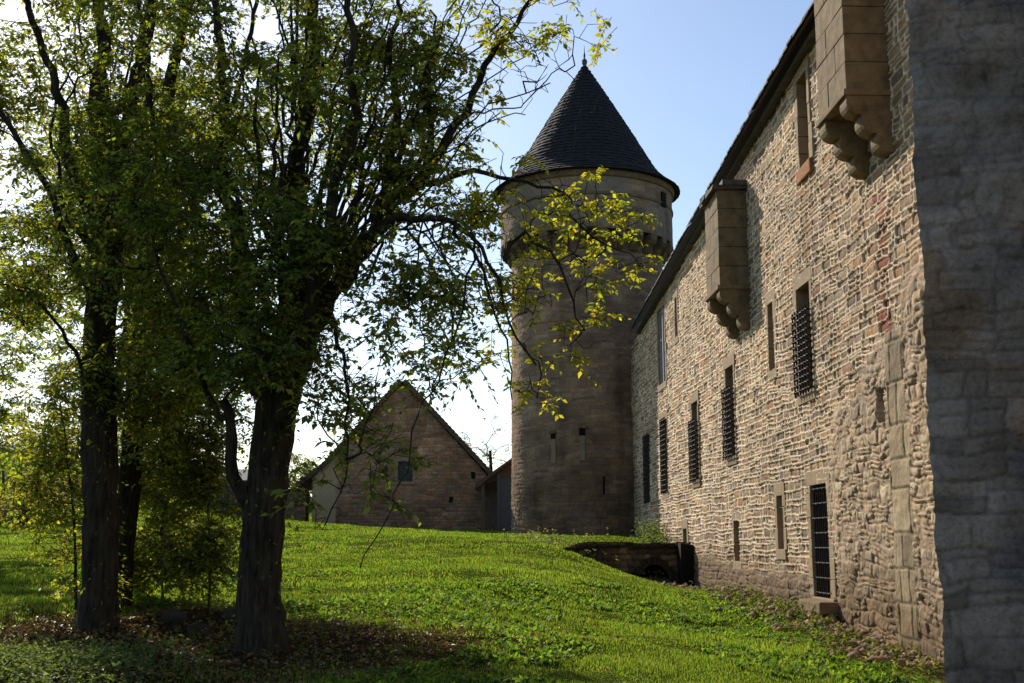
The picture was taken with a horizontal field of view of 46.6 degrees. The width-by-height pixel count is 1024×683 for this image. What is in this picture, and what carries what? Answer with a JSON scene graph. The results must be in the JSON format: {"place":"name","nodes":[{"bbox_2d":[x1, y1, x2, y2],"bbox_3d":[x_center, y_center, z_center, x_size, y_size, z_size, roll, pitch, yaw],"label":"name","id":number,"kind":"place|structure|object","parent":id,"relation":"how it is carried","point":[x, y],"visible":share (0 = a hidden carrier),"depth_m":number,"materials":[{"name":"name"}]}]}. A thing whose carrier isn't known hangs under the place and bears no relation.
{"place":"outdoors","nodes":[
{"label":"outdoors","id":0,"kind":"place"},
{"bbox_2d":[0,0,812,496],"label":"sky","id":1,"kind":"structure","parent":0,"point":[684,76],"materials":[{"name":"blue"}]},
{"bbox_2d":[0,449,944,682],"bbox_3d":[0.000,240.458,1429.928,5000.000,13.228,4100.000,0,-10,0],"label":"ground","id":2,"kind":"structure","parent":0,"point":[343,659],"depth_m":16.91,"materials":[{"name":"green plant"}]},
{"bbox_2d":[2,471,4,500],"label":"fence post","id":3,"kind":"object","parent":2,"relation":"on","point":[3,476],"visible":0.33,"depth_m":51.69,"materials":[{"name":"brown wood"}]},
{"bbox_2d":[0,406,49,453],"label":"distant tree","id":4,"kind":"object","parent":2,"relation":"on","point":[13,445],"visible":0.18,"depth_m":110.96,"materials":[{"name":"green plant"}]},
{"bbox_2d":[0,251,79,436],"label":"broadleaf tree","id":5,"kind":"object","parent":2,"relation":"on","point":[9,376],"visible":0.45,"depth_m":31.80,"materials":[{"name":"green plant"}]},
{"bbox_2d":[0,469,83,525],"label":"hedge bush","id":6,"kind":"object","parent":2,"relation":"on","point":[6,506],"visible":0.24,"depth_m":41.22,"materials":[{"name":"green plant"}]},
{"bbox_2d":[22,449,83,517],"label":"hedge bush","id":7,"kind":"object","parent":2,"relation":"on","point":[80,493],"visible":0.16,"depth_m":45.22,"materials":[{"name":"green plant"}]},
{"bbox_2d":[0,395,120,460],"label":"distant tree","id":8,"kind":"object","parent":2,"relation":"on","point":[25,419],"visible":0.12,"depth_m":104.21,"materials":[{"name":"green plant"}]},
{"bbox_2d":[0,351,139,618],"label":"sapling","id":9,"kind":"object","parent":2,"relation":"on","point":[45,465],"visible":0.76,"depth_m":17.73,"materials":[{"name":"green plant"}]},
{"bbox_2d":[0,82,258,427],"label":"broadleaf tree","id":10,"kind":"object","parent":2,"relation":"on","point":[62,318],"visible":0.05,"depth_m":24.15,"materials":[{"name":"green plant"}]},
{"bbox_2d":[0,0,280,631],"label":"broadleaf tree","id":11,"kind":"object","parent":2,"relation":"on","point":[98,417],"visible":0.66,"depth_m":17.00,"materials":[{"name":"green plant"}]},
{"bbox_2d":[69,418,251,503],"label":"background tree","id":12,"kind":"object","parent":2,"relation":"on","point":[119,443],"visible":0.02,"depth_m":60.09,"materials":[{"name":"green plant"}]},
{"bbox_2d":[0,622,340,682],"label":"nettle patch","id":13,"kind":"object","parent":2,"relation":"on","point":[14,663],"visible":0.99,"depth_m":12.92,"materials":[{"name":"green leaf"}]},
{"bbox_2d":[160,610,187,624],"bbox_3d":[-4.717,3.899,16.672,0.405,0.275,0.366,-10,-14,44],"label":"boulder","id":14,"kind":"object","parent":2,"relation":"on","point":[175,617],"visible":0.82,"depth_m":16.55,"materials":[{"name":"grey stone"}]},
{"bbox_2d":[116,388,252,605],"bbox_3d":[-5.906,2.581,20.466,2.791,4.253,3.155,0,-10,0],"label":"shrub","id":15,"kind":"object","parent":2,"relation":"on","point":[146,500],"visible":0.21,"depth_m":19.87,"materials":[{"name":"green plant"}]},
{"bbox_2d":[119,380,253,608],"bbox_3d":[-5.033,2.248,18.896,2.573,4.184,2.087,2,-10,-13],"label":"shrub","id":16,"kind":"object","parent":2,"relation":"on","point":[202,492],"visible":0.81,"depth_m":18.64,"materials":[{"name":"green plant"}]},
{"bbox_2d":[4,0,377,608],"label":"broadleaf tree","id":17,"kind":"object","parent":2,"relation":"on","point":[129,498],"visible":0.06,"depth_m":19.65,"materials":[{"name":"green plant"}]},
{"bbox_2d":[187,624,214,637],"bbox_3d":[-4.208,3.932,16.084,0.370,0.239,0.309,4,-10,-20],"label":"boulder","id":18,"kind":"object","parent":2,"relation":"on","point":[208,630],"visible":0.59,"depth_m":15.98,"materials":[{"name":"grey stone"}]},
{"bbox_2d":[209,469,247,514],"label":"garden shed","id":19,"kind":"structure","parent":2,"relation":"on","point":[244,476],"depth_m":51.62,"materials":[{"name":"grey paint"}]},
{"bbox_2d":[221,607,236,621],"bbox_3d":[-3.942,3.943,16.976,0.418,0.309,0.368,-6,-12,33],"label":"boulder","id":20,"kind":"object","parent":2,"relation":"on","point":[228,612],"visible":0.34,"depth_m":16.84,"materials":[{"name":"grey stone"}]},
{"bbox_2d":[8,586,532,682],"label":"shade weeds","id":21,"kind":"object","parent":2,"relation":"on","point":[277,652],"visible":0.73,"depth_m":15.41,"materials":[{"name":"green plant"}]},
{"bbox_2d":[285,489,309,521],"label":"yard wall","id":22,"kind":"structure","parent":2,"relation":"on","point":[300,511],"depth_m":57.47,"materials":[{"name":"grey stone"}]},
{"bbox_2d":[289,450,319,500],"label":"background tree","id":23,"kind":"object","parent":2,"relation":"on","point":[294,460],"visible":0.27,"depth_m":89.17,"materials":[{"name":"green plant"}]},
{"bbox_2d":[0,586,639,682],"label":"leaf litter","id":24,"kind":"object","parent":2,"relation":"on","point":[124,619],"visible":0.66,"depth_m":15.40,"materials":[{"name":"brown plant"}]},
{"bbox_2d":[8,0,664,656],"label":"broadleaf tree","id":25,"kind":"object","parent":2,"relation":"on","point":[306,272],"visible":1,"depth_m":14.65,"materials":[{"name":"green plant"}]},
{"bbox_2d":[295,379,496,529],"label":"stone barn","id":26,"kind":"structure","parent":2,"relation":"on","point":[440,497],"depth_m":59.68,"materials":[{"name":"stone"}]},
{"bbox_2d":[394,457,416,484],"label":"window","id":27,"kind":"structure","parent":26,"relation":"in","point":[401,462],"depth_m":59.83,"materials":[{"name":"glass"}]},
{"bbox_2d":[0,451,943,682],"bbox_3d":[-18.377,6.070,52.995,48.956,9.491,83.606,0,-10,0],"label":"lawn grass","id":28,"kind":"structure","parent":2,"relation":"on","point":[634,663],"depth_m":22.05,"materials":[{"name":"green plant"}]},
{"bbox_2d":[455,404,510,470],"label":"bare tree","id":29,"kind":"object","parent":2,"relation":"on","point":[489,456],"visible":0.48,"depth_m":77.99,"materials":[{"name":"brown plant"}]},
{"bbox_2d":[475,458,511,530],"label":"lean to shed","id":30,"kind":"object","parent":2,"relation":"on","point":[496,497],"visible":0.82,"depth_m":56.46,"materials":[{"name":"wood"}]},
{"bbox_2d":[500,478,511,530],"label":"door","id":31,"kind":"structure","parent":30,"relation":"in","point":[505,483],"depth_m":56.30,"materials":[{"name":"grey paint"}]},
{"bbox_2d":[73,567,938,682],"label":"broadleaf weeds","id":32,"kind":"object","parent":2,"relation":"on","point":[554,658],"visible":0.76,"depth_m":18.42,"materials":[{"name":"green plant"}]},
{"bbox_2d":[503,523,608,547],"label":"flowering weeds","id":33,"kind":"object","parent":2,"relation":"on","point":[555,542],"visible":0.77,"depth_m":36.14,"materials":[{"name":"green plant"}]},
{"bbox_2d":[493,48,679,535],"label":"round tower","id":34,"kind":"structure","parent":2,"relation":"on","point":[572,470],"depth_m":49.24,"materials":[{"name":"stone"}]},
{"bbox_2d":[661,191,665,207],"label":"drum window","id":35,"kind":"structure","parent":34,"relation":"in","point":[663,195],"depth_m":50.87,"materials":[{"name":"black glass"}]},
{"bbox_2d":[528,540,694,586],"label":"retaining wall","id":36,"kind":"structure","parent":2,"relation":"on","point":[676,559],"depth_m":35.59,"materials":[{"name":"brown stone"}]},
{"bbox_2d":[584,535,679,583],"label":"ramp weeds","id":37,"kind":"object","parent":2,"relation":"on","point":[594,555],"visible":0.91,"depth_m":35.13,"materials":[{"name":"green plant"}]},
{"bbox_2d":[633,516,670,542],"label":"ditch weeds","id":38,"kind":"object","parent":2,"relation":"on","point":[654,535],"visible":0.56,"depth_m":39.78,"materials":[{"name":"green plant"}]},
{"bbox_2d":[630,0,943,663],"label":"castle wing","id":39,"kind":"structure","parent":2,"relation":"on","point":[780,409],"depth_m":23.02,"materials":[{"name":"beige stone"}]},
{"bbox_2d":[642,426,651,507],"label":"window","id":40,"kind":"structure","parent":39,"relation":"in","point":[646,437],"depth_m":44.08,"materials":[{"name":"metal"}]},
{"bbox_2d":[656,295,667,392],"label":"window","id":41,"kind":"structure","parent":39,"relation":"in","point":[660,308],"depth_m":41.52,"materials":[{"name":"glass"}]},
{"bbox_2d":[659,410,669,498],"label":"window","id":42,"kind":"structure","parent":39,"relation":"in","point":[663,422],"depth_m":40.16,"materials":[{"name":"metal"}]},
{"bbox_2d":[673,287,679,344],"bbox_3d":[5.404,-0.812,38.149,0.326,1.765,0.878,0,-10,-2],"label":"window","id":43,"kind":"structure","parent":39,"relation":"in","point":[675,294],"depth_m":38.31,"materials":[{"name":"stone"}]},
{"bbox_2d":[681,520,689,543],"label":"window","id":44,"kind":"structure","parent":39,"relation":"in","point":[684,523],"depth_m":36.63,"materials":[{"name":"stone"}]},
{"bbox_2d":[687,390,701,487],"bbox_3d":[5.490,2.878,34.800,0.538,2.765,1.415,0,-10,-2],"label":"window","id":45,"kind":"structure","parent":39,"relation":"in","point":[694,429],"depth_m":34.72,"materials":[{"name":"metal"}]},
{"bbox_2d":[721,352,737,466],"bbox_3d":[5.657,1.742,30.127,0.538,2.764,1.416,0,-10,-2],"label":"window","id":46,"kind":"structure","parent":39,"relation":"in","point":[729,433],"depth_m":30.15,"materials":[{"name":"metal"}]},
{"bbox_2d":[731,509,741,569],"bbox_3d":[5.724,4.873,29.265,0.425,1.466,0.995,0,-10,-2],"label":"window","id":47,"kind":"structure","parent":39,"relation":"in","point":[735,524],"depth_m":29.50,"materials":[{"name":"stone"}]},
{"bbox_2d":[765,287,777,381],"bbox_3d":[5.814,-0.143,26.044,0.326,1.964,0.964,0,-10,-2],"label":"window","id":48,"kind":"structure","parent":39,"relation":"in","point":[770,305],"depth_m":26.21,"materials":[{"name":"stone"}]},
{"bbox_2d":[773,482,787,559],"bbox_3d":[5.819,3.802,25.198,0.327,1.607,0.946,0,-10,-2],"label":"window","id":49,"kind":"structure","parent":39,"relation":"in","point":[781,541],"depth_m":25.35,"materials":[{"name":"stone"}]},
{"bbox_2d":[791,265,817,405],"bbox_3d":[5.897,-0.093,23.446,0.538,2.595,1.415,0,-10,-2],"label":"window","id":50,"kind":"structure","parent":39,"relation":"in","point":[806,386],"depth_m":23.52,"materials":[{"name":"metal"}]},
{"bbox_2d":[793,53,815,185],"bbox_3d":[5.956,-4.388,23.659,0.461,2.400,1.184,0,-10,-2],"label":"window","id":51,"kind":"structure","parent":39,"relation":"in","point":[805,147],"depth_m":23.91,"materials":[{"name":"stone"}]},
{"bbox_2d":[798,469,838,614],"bbox_3d":[5.841,3.754,22.261,0.801,2.701,1.792,0,-10,0],"label":"door","id":52,"kind":"structure","parent":39,"relation":"in","point":[822,569],"depth_m":22.37,"materials":[{"name":"stone"}]},
{"bbox_2d":[643,575,943,669],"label":"fallen leaves","id":53,"kind":"object","parent":2,"relation":"on","point":[859,651],"visible":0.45,"depth_m":19.81,"materials":[{"name":"brown plant"}]},
{"bbox_2d":[683,579,944,682],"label":"wall weeds","id":54,"kind":"object","parent":2,"relation":"on","point":[781,606],"depth_m":18.93,"materials":[{"name":"green plant"}]},
{"bbox_2d":[905,0,1023,682],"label":"corner tower","id":55,"kind":"structure","parent":2,"relation":"on","point":[966,62],"depth_m":13.23,"materials":[{"name":"stone"}]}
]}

